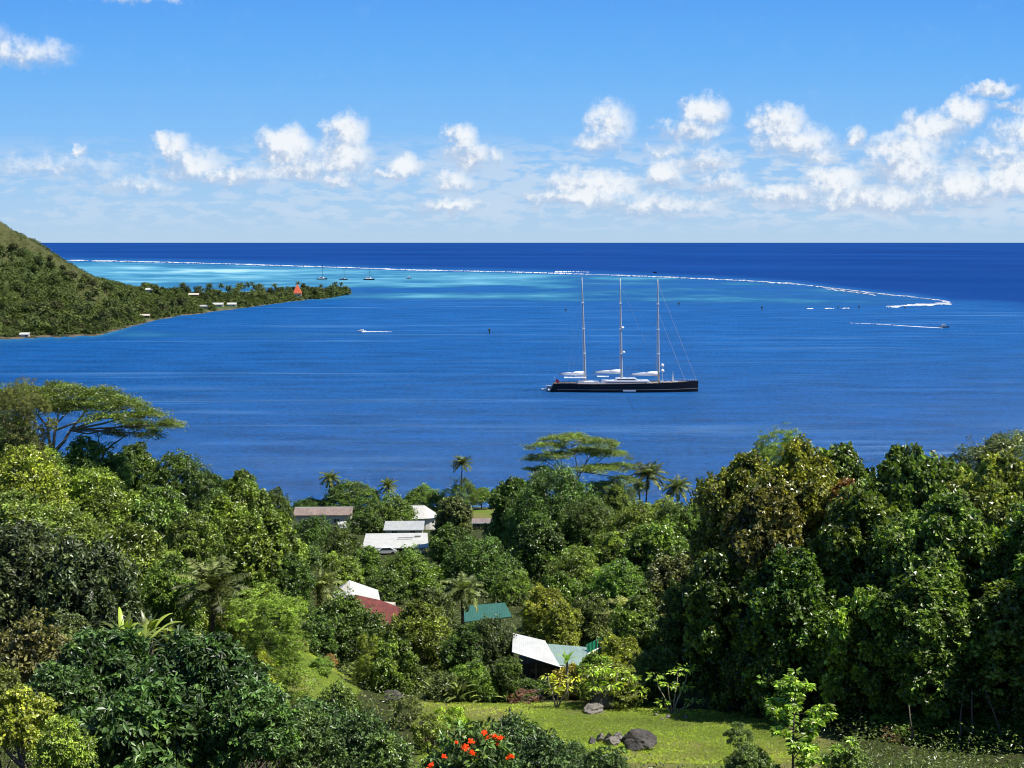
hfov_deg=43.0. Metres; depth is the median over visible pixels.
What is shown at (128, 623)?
broad leaved plant
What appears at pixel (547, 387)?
tender
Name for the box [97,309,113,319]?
headland tree
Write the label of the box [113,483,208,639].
tree
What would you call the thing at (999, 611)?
tree
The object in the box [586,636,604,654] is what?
sheet fence
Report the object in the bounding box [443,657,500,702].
bush
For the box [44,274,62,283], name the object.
headland tree
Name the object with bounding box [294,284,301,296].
house
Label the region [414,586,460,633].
tree
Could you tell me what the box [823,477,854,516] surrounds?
tree
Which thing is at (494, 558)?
tree
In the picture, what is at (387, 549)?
parked car
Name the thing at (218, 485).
tree
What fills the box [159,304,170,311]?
headland tree
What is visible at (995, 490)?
tree
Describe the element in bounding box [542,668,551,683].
door
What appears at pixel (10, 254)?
headland palm
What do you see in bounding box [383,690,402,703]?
rock
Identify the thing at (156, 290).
headland tree
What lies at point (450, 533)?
tree
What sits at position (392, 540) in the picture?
carport house
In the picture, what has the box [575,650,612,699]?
bush
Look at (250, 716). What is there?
shrub
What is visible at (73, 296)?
headland palm
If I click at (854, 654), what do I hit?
tree
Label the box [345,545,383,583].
tree
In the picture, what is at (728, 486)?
tree
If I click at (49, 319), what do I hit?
headland tree
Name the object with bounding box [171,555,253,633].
coconut palm
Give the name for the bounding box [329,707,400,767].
shrub
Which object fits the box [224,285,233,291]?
headland palm
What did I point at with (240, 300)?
headland tree
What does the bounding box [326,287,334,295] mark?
headland tree
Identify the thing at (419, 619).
tree
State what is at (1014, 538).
tree
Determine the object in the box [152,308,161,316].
headland tree
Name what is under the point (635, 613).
tree
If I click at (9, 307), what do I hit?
headland tree
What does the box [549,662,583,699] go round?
bush
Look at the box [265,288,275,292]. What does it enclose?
headland tree
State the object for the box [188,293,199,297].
house
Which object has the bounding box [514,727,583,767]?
shrub
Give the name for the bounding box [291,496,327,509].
bush
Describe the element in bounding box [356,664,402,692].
bush
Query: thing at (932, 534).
tree
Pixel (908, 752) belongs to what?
undergrowth
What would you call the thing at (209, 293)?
headland tree
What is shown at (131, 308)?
headland palm
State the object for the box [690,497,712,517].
tree
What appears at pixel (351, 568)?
tree
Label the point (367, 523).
tree
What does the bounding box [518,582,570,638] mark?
tree
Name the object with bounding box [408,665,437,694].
bush
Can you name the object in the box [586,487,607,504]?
tree
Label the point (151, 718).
shrub
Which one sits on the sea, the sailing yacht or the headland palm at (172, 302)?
the sailing yacht
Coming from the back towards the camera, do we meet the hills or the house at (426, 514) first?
the hills
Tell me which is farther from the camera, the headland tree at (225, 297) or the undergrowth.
the headland tree at (225, 297)
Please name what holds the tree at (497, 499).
on the ground at (650, 725)
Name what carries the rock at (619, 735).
on the ground at (650, 725)
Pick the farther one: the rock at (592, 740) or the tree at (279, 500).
the tree at (279, 500)
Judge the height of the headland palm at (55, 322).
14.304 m
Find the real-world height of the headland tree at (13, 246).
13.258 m
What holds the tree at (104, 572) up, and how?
on the ground at (650, 725)
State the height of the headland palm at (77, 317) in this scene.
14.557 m
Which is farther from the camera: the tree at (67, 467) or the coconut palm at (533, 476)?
the coconut palm at (533, 476)
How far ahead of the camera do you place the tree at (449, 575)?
195.00 m
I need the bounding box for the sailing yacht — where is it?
[548,277,697,392]
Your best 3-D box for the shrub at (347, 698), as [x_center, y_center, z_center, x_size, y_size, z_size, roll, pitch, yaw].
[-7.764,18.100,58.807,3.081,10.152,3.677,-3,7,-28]
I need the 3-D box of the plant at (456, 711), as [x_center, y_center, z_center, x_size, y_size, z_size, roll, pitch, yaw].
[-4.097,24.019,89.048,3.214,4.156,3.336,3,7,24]
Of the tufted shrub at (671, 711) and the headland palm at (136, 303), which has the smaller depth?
the tufted shrub at (671, 711)
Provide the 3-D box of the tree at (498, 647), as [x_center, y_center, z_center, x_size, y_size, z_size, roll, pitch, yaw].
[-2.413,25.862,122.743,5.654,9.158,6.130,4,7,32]
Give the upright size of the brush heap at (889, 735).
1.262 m
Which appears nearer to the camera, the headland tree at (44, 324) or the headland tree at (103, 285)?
the headland tree at (44, 324)
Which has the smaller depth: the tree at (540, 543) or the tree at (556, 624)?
the tree at (556, 624)
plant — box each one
[99,607,162,635]
[113,621,168,653]
[124,610,179,654]
[153,619,200,651]
[388,695,423,728]
[408,712,448,749]
[415,681,447,697]
[432,705,469,745]
[443,678,475,701]
[468,678,507,703]
[556,650,577,700]
[709,721,753,767]
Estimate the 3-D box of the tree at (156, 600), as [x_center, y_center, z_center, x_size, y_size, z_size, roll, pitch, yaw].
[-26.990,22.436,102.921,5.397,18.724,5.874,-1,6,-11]
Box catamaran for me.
[317,264,326,279]
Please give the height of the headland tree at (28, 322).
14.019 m
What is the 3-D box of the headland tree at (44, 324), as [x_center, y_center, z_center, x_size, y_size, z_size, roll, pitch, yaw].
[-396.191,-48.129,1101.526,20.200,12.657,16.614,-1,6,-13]
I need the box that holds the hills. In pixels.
[0,222,348,339]
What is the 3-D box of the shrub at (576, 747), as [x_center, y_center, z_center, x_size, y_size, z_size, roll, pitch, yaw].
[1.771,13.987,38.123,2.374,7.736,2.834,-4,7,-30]
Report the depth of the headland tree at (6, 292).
1259.87 m
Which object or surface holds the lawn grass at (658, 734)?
on the ground at (650, 725)
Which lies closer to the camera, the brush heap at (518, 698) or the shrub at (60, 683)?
the shrub at (60, 683)
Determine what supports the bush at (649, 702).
on the ground at (650, 725)
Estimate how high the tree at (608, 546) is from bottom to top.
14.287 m
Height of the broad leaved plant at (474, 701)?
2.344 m
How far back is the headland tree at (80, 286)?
1359.55 m
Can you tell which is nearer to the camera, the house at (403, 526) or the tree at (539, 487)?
the tree at (539, 487)
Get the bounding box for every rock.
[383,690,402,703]
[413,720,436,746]
[584,703,603,713]
[587,737,595,744]
[588,686,613,709]
[596,733,603,741]
[603,732,611,743]
[606,736,619,745]
[613,732,622,741]
[624,728,657,751]
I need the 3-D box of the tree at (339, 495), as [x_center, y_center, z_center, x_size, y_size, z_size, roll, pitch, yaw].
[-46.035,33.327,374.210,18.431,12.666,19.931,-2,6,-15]
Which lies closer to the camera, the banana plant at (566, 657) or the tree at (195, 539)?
the banana plant at (566, 657)
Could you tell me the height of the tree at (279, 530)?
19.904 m
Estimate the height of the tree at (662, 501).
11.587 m
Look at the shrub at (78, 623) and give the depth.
63.51 m
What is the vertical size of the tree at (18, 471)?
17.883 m
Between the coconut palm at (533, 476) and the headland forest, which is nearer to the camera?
the coconut palm at (533, 476)
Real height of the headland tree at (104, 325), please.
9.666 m
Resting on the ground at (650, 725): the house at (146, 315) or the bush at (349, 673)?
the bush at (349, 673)
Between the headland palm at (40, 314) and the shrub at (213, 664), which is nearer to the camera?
the shrub at (213, 664)
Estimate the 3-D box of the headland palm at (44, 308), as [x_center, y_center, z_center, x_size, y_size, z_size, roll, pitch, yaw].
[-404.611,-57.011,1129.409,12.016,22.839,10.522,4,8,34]
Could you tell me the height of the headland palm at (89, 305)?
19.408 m
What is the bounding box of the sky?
[0,0,1023,242]
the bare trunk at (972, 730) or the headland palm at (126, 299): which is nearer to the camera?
the bare trunk at (972, 730)
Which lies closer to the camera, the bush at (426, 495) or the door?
the door
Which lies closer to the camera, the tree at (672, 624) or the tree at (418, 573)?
the tree at (672, 624)
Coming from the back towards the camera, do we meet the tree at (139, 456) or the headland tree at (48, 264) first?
the headland tree at (48, 264)
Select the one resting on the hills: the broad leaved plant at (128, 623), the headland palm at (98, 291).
the headland palm at (98, 291)
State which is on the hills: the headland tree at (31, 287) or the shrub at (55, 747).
the headland tree at (31, 287)
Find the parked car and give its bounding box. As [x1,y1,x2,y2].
[376,546,396,554]
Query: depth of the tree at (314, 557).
208.03 m
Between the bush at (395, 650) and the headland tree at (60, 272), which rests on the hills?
the headland tree at (60, 272)
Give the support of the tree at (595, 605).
on the ground at (650, 725)
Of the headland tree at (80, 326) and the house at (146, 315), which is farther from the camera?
the house at (146, 315)
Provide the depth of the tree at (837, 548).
102.22 m
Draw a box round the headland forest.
[0,220,351,336]
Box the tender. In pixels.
[541,385,550,390]
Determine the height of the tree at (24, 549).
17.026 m
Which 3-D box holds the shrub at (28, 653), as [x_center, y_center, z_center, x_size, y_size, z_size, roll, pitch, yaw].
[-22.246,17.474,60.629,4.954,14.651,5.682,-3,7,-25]
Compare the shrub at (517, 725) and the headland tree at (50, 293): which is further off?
the headland tree at (50, 293)
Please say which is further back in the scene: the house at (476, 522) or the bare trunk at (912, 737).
the house at (476, 522)
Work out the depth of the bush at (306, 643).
113.26 m
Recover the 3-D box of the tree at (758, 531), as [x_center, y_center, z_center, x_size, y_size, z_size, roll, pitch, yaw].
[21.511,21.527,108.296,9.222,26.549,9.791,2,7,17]
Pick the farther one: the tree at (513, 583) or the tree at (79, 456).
the tree at (513, 583)
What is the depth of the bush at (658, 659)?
110.23 m
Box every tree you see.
[0,301,6,309]
[0,375,58,483]
[0,379,189,468]
[0,412,44,495]
[0,442,76,524]
[0,486,61,589]
[0,518,85,682]
[1,317,15,326]
[2,291,12,296]
[3,304,21,314]
[5,243,19,251]
[12,281,26,291]
[16,248,29,255]
[17,302,35,312]
[21,532,151,642]
[24,283,34,292]
[25,316,40,324]
[27,499,110,586]
[31,264,38,272]
[32,320,55,329]
[33,256,43,266]
[35,442,77,502]
[41,466,142,563]
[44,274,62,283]
[45,262,54,268]
[47,288,61,296]
[47,300,64,309]
[48,317,60,325]
[50,310,60,318]
[50,434,135,534]
[57,269,66,276]
[57,316,76,324]
[62,270,77,277]
[63,275,72,281]
[71,303,80,309]
[77,284,84,289]
[77,323,83,332]
[81,274,91,284]
[85,314,102,323]
[87,519,184,651]
[88,280,96,285]
[91,319,102,329]
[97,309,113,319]
[98,282,114,292]
[101,321,110,330]
[106,308,119,317]
[107,441,157,522]
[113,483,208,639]
[116,291,124,299]
[131,303,144,311]
[134,298,150,304]
[136,552,203,657]
[137,448,215,521]
[141,282,150,287]
[149,284,161,294]
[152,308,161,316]
[158,509,232,636]
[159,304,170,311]
[172,286,180,293]
[174,293,184,297]
[175,297,186,305]
[184,285,190,292]
[193,472,229,505]
[196,491,265,607]
[202,291,212,296]
[202,294,209,300]
[219,296,229,301]
[221,468,274,514]
[226,533,287,648]
[234,298,247,303]
[256,506,310,583]
[259,552,318,651]
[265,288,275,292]
[267,487,294,548]
[290,543,322,569]
[293,514,332,551]
[305,586,389,668]
[312,550,364,590]
[314,521,363,561]
[320,479,382,512]
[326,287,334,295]
[345,505,384,533]
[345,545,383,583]
[362,543,446,599]
[364,566,412,603]
[369,490,418,523]
[380,598,457,673]
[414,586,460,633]
[425,522,478,565]
[429,495,472,552]
[431,552,476,593]
[436,474,483,510]
[436,620,494,674]
[437,533,523,598]
[458,614,517,671]
[460,536,484,559]
[469,487,491,508]
[480,475,549,552]
[488,569,533,605]
[499,460,606,552]
[507,510,571,584]
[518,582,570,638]
[519,431,639,491]
[536,601,584,645]
[539,544,604,595]
[542,570,584,613]
[555,495,617,575]
[567,592,611,650]
[582,557,659,631]
[583,528,627,574]
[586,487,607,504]
[601,483,632,520]
[602,498,660,562]
[606,484,642,511]
[607,594,662,657]
[611,517,689,592]
[643,547,694,617]
[647,578,729,682]
[651,494,682,521]
[653,502,701,548]
[680,548,751,696]
[684,449,767,622]
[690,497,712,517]
[719,482,826,637]
[737,543,839,720]
[742,433,842,587]
[751,422,820,493]
[782,586,890,726]
[805,483,908,599]
[817,441,876,484]
[817,585,889,726]
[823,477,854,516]
[856,440,948,572]
[856,657,934,725]
[861,488,1009,699]
[872,565,995,723]
[929,455,978,489]
[946,445,1023,539]
[948,428,1023,478]
[954,578,1023,725]
[966,510,1019,600]
[1002,498,1023,707]
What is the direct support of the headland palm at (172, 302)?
on the hills
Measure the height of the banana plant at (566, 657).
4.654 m
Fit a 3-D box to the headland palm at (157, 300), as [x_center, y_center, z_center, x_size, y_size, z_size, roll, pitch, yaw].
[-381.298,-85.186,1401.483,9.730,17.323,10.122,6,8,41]
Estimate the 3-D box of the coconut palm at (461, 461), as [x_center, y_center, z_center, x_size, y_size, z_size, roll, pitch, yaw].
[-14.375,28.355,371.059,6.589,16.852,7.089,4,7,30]
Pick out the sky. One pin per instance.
(122, 121)
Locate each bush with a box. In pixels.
[201,598,262,657]
[213,577,325,703]
[247,649,278,762]
[278,636,308,650]
[282,614,340,657]
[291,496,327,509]
[307,655,334,675]
[324,653,338,668]
[336,660,365,684]
[349,633,384,690]
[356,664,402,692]
[366,630,422,695]
[404,482,444,509]
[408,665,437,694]
[425,669,467,702]
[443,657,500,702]
[489,655,522,701]
[518,677,552,696]
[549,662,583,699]
[567,662,648,708]
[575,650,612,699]
[596,631,643,670]
[615,686,672,707]
[628,645,684,703]
[863,708,975,746]
[948,710,1023,746]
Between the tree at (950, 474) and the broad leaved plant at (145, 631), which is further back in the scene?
the tree at (950, 474)
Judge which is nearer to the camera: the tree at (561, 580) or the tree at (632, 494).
the tree at (561, 580)
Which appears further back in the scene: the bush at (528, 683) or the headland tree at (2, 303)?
the headland tree at (2, 303)
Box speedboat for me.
[938,324,948,327]
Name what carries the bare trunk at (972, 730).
on the ground at (650, 725)
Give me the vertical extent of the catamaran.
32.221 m
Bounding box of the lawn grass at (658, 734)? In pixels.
[271,651,819,764]
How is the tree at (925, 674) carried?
on the ground at (650, 725)
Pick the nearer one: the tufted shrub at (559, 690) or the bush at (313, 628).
the tufted shrub at (559, 690)
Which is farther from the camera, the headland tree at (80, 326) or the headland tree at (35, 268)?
the headland tree at (35, 268)
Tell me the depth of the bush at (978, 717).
88.27 m
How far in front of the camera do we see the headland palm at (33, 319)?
1090.40 m
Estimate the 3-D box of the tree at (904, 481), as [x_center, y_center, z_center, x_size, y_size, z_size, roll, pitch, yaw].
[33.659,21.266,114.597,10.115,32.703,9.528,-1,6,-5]
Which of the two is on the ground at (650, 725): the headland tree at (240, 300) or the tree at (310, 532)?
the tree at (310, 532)
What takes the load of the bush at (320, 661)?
on the ground at (650, 725)
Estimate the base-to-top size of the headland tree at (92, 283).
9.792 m
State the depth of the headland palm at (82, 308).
1186.28 m
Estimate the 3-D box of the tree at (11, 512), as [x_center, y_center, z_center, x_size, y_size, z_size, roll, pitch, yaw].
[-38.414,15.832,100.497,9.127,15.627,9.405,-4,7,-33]
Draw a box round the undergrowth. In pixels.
[0,504,1023,767]
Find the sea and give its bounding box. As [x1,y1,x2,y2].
[0,243,1023,506]
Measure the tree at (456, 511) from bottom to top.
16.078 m
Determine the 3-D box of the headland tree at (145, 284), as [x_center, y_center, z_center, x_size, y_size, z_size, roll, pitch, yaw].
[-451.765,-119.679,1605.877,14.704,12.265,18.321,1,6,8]
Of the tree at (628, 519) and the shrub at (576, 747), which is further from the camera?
the tree at (628, 519)
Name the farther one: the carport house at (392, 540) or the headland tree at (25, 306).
the headland tree at (25, 306)
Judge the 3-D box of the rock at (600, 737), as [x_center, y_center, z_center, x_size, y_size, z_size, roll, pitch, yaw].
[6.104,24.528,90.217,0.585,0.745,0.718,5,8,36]
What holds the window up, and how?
in the house at (539, 657)
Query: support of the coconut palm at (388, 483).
on the ground at (650, 725)
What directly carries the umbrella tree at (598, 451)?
on the ground at (650, 725)
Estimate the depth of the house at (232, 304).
1541.89 m
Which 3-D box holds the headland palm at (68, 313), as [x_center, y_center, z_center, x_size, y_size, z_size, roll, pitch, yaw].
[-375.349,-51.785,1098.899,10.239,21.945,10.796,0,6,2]
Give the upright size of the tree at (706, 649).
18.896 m
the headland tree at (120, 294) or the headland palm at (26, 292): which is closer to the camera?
the headland palm at (26, 292)
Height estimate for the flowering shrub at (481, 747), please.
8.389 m
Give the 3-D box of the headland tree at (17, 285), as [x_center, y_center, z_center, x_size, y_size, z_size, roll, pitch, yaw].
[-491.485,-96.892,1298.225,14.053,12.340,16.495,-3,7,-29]
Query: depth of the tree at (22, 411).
132.26 m
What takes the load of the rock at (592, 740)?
on the ground at (650, 725)
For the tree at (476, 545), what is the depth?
235.76 m
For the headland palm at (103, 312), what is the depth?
1138.99 m
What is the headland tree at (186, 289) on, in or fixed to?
on the hills
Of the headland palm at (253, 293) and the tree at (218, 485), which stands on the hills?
the headland palm at (253, 293)
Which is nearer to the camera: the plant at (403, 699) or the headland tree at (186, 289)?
the plant at (403, 699)
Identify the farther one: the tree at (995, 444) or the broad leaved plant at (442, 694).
the tree at (995, 444)
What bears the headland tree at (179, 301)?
on the hills
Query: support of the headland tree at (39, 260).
on the hills
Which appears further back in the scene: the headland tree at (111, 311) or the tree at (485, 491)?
the headland tree at (111, 311)
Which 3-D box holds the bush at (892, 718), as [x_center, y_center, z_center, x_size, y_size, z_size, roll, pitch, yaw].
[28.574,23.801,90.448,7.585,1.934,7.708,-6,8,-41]
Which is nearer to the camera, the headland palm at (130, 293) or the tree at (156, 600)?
the tree at (156, 600)
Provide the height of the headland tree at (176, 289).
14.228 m
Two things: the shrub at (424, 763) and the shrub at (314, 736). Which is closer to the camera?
the shrub at (424, 763)
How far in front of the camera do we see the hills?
1397.45 m
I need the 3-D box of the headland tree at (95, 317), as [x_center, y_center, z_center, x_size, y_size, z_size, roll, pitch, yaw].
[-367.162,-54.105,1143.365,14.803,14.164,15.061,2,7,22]
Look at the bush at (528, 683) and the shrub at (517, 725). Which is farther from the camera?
the bush at (528, 683)
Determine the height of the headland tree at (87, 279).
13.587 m
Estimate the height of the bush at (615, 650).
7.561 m
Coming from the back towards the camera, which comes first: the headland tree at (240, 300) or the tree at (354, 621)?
the headland tree at (240, 300)
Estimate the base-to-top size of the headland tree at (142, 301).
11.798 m
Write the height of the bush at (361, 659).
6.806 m
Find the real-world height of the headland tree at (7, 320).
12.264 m
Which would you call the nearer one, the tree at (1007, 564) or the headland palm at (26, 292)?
the tree at (1007, 564)
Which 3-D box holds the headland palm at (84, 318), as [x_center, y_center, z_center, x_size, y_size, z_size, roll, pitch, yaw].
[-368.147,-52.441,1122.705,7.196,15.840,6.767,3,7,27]
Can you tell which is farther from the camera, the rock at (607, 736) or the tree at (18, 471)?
the tree at (18, 471)
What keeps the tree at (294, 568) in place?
on the ground at (650, 725)
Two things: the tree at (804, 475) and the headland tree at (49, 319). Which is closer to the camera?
the tree at (804, 475)
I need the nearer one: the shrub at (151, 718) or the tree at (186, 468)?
the shrub at (151, 718)
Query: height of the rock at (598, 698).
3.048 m
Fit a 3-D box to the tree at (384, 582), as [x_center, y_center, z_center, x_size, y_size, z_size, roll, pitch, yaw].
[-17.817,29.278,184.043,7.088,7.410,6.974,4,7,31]
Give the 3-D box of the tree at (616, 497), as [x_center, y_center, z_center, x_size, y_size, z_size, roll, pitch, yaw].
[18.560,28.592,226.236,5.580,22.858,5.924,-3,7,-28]
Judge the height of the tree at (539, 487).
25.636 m
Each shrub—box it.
[0,606,72,767]
[0,662,29,767]
[0,681,63,755]
[12,659,106,757]
[22,624,164,763]
[25,713,100,767]
[45,608,107,648]
[61,672,211,767]
[128,624,277,767]
[202,677,302,767]
[239,672,288,767]
[263,699,350,767]
[280,695,353,767]
[311,678,363,767]
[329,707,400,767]
[351,729,414,767]
[419,747,447,767]
[425,716,544,767]
[483,707,550,765]
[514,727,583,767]
[539,673,586,707]
[563,739,588,767]
[577,744,630,767]
[578,663,650,703]
[646,663,705,713]
[722,738,779,767]
[818,745,874,767]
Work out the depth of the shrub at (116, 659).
46.67 m
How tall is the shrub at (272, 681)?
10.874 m
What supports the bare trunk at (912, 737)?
on the ground at (650, 725)
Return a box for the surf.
[67,260,950,308]
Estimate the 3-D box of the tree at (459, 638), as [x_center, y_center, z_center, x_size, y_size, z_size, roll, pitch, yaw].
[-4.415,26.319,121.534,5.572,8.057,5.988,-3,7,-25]
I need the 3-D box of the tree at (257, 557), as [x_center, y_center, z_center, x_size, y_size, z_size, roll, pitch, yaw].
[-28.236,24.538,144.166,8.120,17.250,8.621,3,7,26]
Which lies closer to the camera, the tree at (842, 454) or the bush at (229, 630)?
the bush at (229, 630)
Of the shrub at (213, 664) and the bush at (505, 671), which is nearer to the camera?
the shrub at (213, 664)
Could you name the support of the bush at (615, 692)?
on the ground at (650, 725)
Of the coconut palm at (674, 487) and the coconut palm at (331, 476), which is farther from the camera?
the coconut palm at (331, 476)
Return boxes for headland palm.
[0,248,5,264]
[5,252,15,265]
[22,288,29,296]
[29,316,40,328]
[37,309,45,320]
[39,305,52,319]
[50,319,58,329]
[52,290,60,299]
[60,310,74,331]
[69,294,77,300]
[74,315,80,321]
[76,305,85,312]
[77,276,85,295]
[81,314,89,323]
[82,291,91,301]
[86,302,93,315]
[93,287,102,302]
[97,307,108,320]
[104,298,114,306]
[123,296,129,303]
[126,290,135,303]
[126,307,134,316]
[131,301,140,312]
[154,297,162,303]
[168,299,176,309]
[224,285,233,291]
[248,291,256,303]
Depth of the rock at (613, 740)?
88.77 m
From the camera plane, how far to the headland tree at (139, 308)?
1326.75 m
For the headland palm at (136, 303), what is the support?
on the hills
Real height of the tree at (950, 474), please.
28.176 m
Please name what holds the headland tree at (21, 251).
on the hills
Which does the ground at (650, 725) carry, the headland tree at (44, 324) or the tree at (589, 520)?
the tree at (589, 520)
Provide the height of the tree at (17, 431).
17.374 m
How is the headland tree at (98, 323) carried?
on the hills
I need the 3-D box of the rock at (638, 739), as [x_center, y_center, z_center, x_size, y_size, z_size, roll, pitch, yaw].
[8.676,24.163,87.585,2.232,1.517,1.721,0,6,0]
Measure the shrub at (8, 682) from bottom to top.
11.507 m
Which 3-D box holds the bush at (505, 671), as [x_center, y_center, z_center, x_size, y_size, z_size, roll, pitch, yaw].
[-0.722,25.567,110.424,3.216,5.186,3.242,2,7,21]
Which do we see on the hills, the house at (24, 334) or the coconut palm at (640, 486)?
the house at (24, 334)
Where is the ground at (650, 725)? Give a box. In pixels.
[0,507,1023,767]
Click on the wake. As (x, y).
(902, 325)
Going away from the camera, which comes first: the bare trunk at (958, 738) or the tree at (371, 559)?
the bare trunk at (958, 738)
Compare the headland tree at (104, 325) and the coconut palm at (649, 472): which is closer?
the coconut palm at (649, 472)
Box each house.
[19,332,30,336]
[140,314,149,317]
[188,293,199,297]
[213,303,223,306]
[227,303,236,306]
[293,507,354,524]
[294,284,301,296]
[333,580,400,623]
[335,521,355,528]
[363,533,428,553]
[383,521,424,532]
[412,505,435,529]
[464,603,511,633]
[471,518,491,529]
[512,633,587,687]
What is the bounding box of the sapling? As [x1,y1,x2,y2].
[745,667,859,767]
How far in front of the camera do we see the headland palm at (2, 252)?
1372.81 m
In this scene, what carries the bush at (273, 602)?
on the ground at (650, 725)
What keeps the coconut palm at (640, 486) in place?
on the ground at (650, 725)
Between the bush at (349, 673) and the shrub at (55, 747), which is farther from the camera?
the bush at (349, 673)
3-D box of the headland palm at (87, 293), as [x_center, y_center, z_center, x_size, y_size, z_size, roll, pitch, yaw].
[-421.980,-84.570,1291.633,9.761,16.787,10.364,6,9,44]
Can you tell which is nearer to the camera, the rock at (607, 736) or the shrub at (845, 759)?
the shrub at (845, 759)
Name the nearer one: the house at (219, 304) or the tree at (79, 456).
the tree at (79, 456)
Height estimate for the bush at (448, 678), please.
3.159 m
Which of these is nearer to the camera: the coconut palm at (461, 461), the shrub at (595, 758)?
the shrub at (595, 758)
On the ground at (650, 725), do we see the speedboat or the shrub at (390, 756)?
the shrub at (390, 756)
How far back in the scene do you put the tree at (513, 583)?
178.89 m
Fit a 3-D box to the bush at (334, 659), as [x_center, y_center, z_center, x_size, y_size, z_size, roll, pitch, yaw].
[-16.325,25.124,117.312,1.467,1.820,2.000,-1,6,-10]
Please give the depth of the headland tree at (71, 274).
1387.04 m
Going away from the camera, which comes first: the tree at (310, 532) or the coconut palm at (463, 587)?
the coconut palm at (463, 587)
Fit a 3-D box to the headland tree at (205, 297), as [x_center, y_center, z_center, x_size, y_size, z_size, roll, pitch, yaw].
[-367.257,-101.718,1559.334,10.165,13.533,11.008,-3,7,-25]
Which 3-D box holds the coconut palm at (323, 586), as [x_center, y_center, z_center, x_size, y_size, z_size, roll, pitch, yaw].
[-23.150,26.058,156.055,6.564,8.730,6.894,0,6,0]
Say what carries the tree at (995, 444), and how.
on the ground at (650, 725)
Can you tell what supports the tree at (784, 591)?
on the ground at (650, 725)
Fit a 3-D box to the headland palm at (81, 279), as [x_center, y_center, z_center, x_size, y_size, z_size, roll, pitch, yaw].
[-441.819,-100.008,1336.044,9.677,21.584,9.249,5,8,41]
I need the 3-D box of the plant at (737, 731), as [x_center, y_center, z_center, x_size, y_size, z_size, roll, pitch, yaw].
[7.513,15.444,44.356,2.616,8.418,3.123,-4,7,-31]
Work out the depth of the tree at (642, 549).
171.49 m
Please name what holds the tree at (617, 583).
on the ground at (650, 725)
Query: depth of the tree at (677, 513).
196.64 m
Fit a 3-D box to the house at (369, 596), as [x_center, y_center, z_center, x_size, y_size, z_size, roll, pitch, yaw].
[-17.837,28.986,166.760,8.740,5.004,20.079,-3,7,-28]
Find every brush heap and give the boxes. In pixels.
[502,688,545,703]
[834,723,866,737]
[880,723,922,742]
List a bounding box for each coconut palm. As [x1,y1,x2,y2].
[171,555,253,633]
[298,566,346,614]
[317,470,341,504]
[377,477,398,495]
[438,571,487,625]
[449,454,473,497]
[527,470,544,481]
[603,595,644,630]
[628,459,668,503]
[631,480,649,520]
[660,474,693,502]
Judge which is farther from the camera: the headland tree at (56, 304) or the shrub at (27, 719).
the headland tree at (56, 304)
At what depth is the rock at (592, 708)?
102.14 m
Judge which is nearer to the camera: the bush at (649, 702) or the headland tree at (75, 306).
the bush at (649, 702)
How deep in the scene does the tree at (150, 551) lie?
105.09 m
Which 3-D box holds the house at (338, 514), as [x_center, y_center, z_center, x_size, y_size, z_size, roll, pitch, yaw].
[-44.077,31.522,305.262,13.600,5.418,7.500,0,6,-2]
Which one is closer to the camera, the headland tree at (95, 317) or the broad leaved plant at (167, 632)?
the broad leaved plant at (167, 632)
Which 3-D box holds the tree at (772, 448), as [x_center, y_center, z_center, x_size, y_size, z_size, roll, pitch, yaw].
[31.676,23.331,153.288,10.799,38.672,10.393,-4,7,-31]
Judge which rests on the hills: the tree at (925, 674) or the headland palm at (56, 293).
the headland palm at (56, 293)
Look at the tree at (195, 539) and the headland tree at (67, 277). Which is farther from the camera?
the headland tree at (67, 277)
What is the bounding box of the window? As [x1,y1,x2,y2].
[530,669,539,677]
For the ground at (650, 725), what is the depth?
96.48 m
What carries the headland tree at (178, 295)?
on the hills
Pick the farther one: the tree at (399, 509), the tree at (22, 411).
the tree at (399, 509)
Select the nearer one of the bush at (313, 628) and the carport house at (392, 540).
the bush at (313, 628)
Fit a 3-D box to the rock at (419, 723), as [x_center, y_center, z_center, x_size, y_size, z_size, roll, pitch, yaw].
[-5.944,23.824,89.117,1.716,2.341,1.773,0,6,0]
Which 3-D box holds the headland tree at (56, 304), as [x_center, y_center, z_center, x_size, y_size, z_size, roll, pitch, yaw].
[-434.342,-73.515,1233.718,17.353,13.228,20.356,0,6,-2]
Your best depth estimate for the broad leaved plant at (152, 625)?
78.12 m
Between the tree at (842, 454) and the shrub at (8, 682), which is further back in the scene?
the tree at (842, 454)
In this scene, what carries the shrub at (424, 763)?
on the ground at (650, 725)
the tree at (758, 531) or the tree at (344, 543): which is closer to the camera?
the tree at (758, 531)
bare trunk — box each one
[909,706,913,745]
[955,700,961,744]
[968,691,973,744]
[985,690,1002,740]
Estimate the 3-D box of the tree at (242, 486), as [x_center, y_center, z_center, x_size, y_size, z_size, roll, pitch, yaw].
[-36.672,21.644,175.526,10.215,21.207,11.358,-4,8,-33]
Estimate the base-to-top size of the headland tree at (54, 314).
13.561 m
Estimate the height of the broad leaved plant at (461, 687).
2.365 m
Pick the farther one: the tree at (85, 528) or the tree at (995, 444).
the tree at (995, 444)
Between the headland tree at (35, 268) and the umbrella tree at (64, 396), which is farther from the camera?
the headland tree at (35, 268)
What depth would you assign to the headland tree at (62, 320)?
1126.53 m
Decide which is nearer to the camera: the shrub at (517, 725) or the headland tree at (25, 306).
the shrub at (517, 725)
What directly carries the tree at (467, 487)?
on the ground at (650, 725)

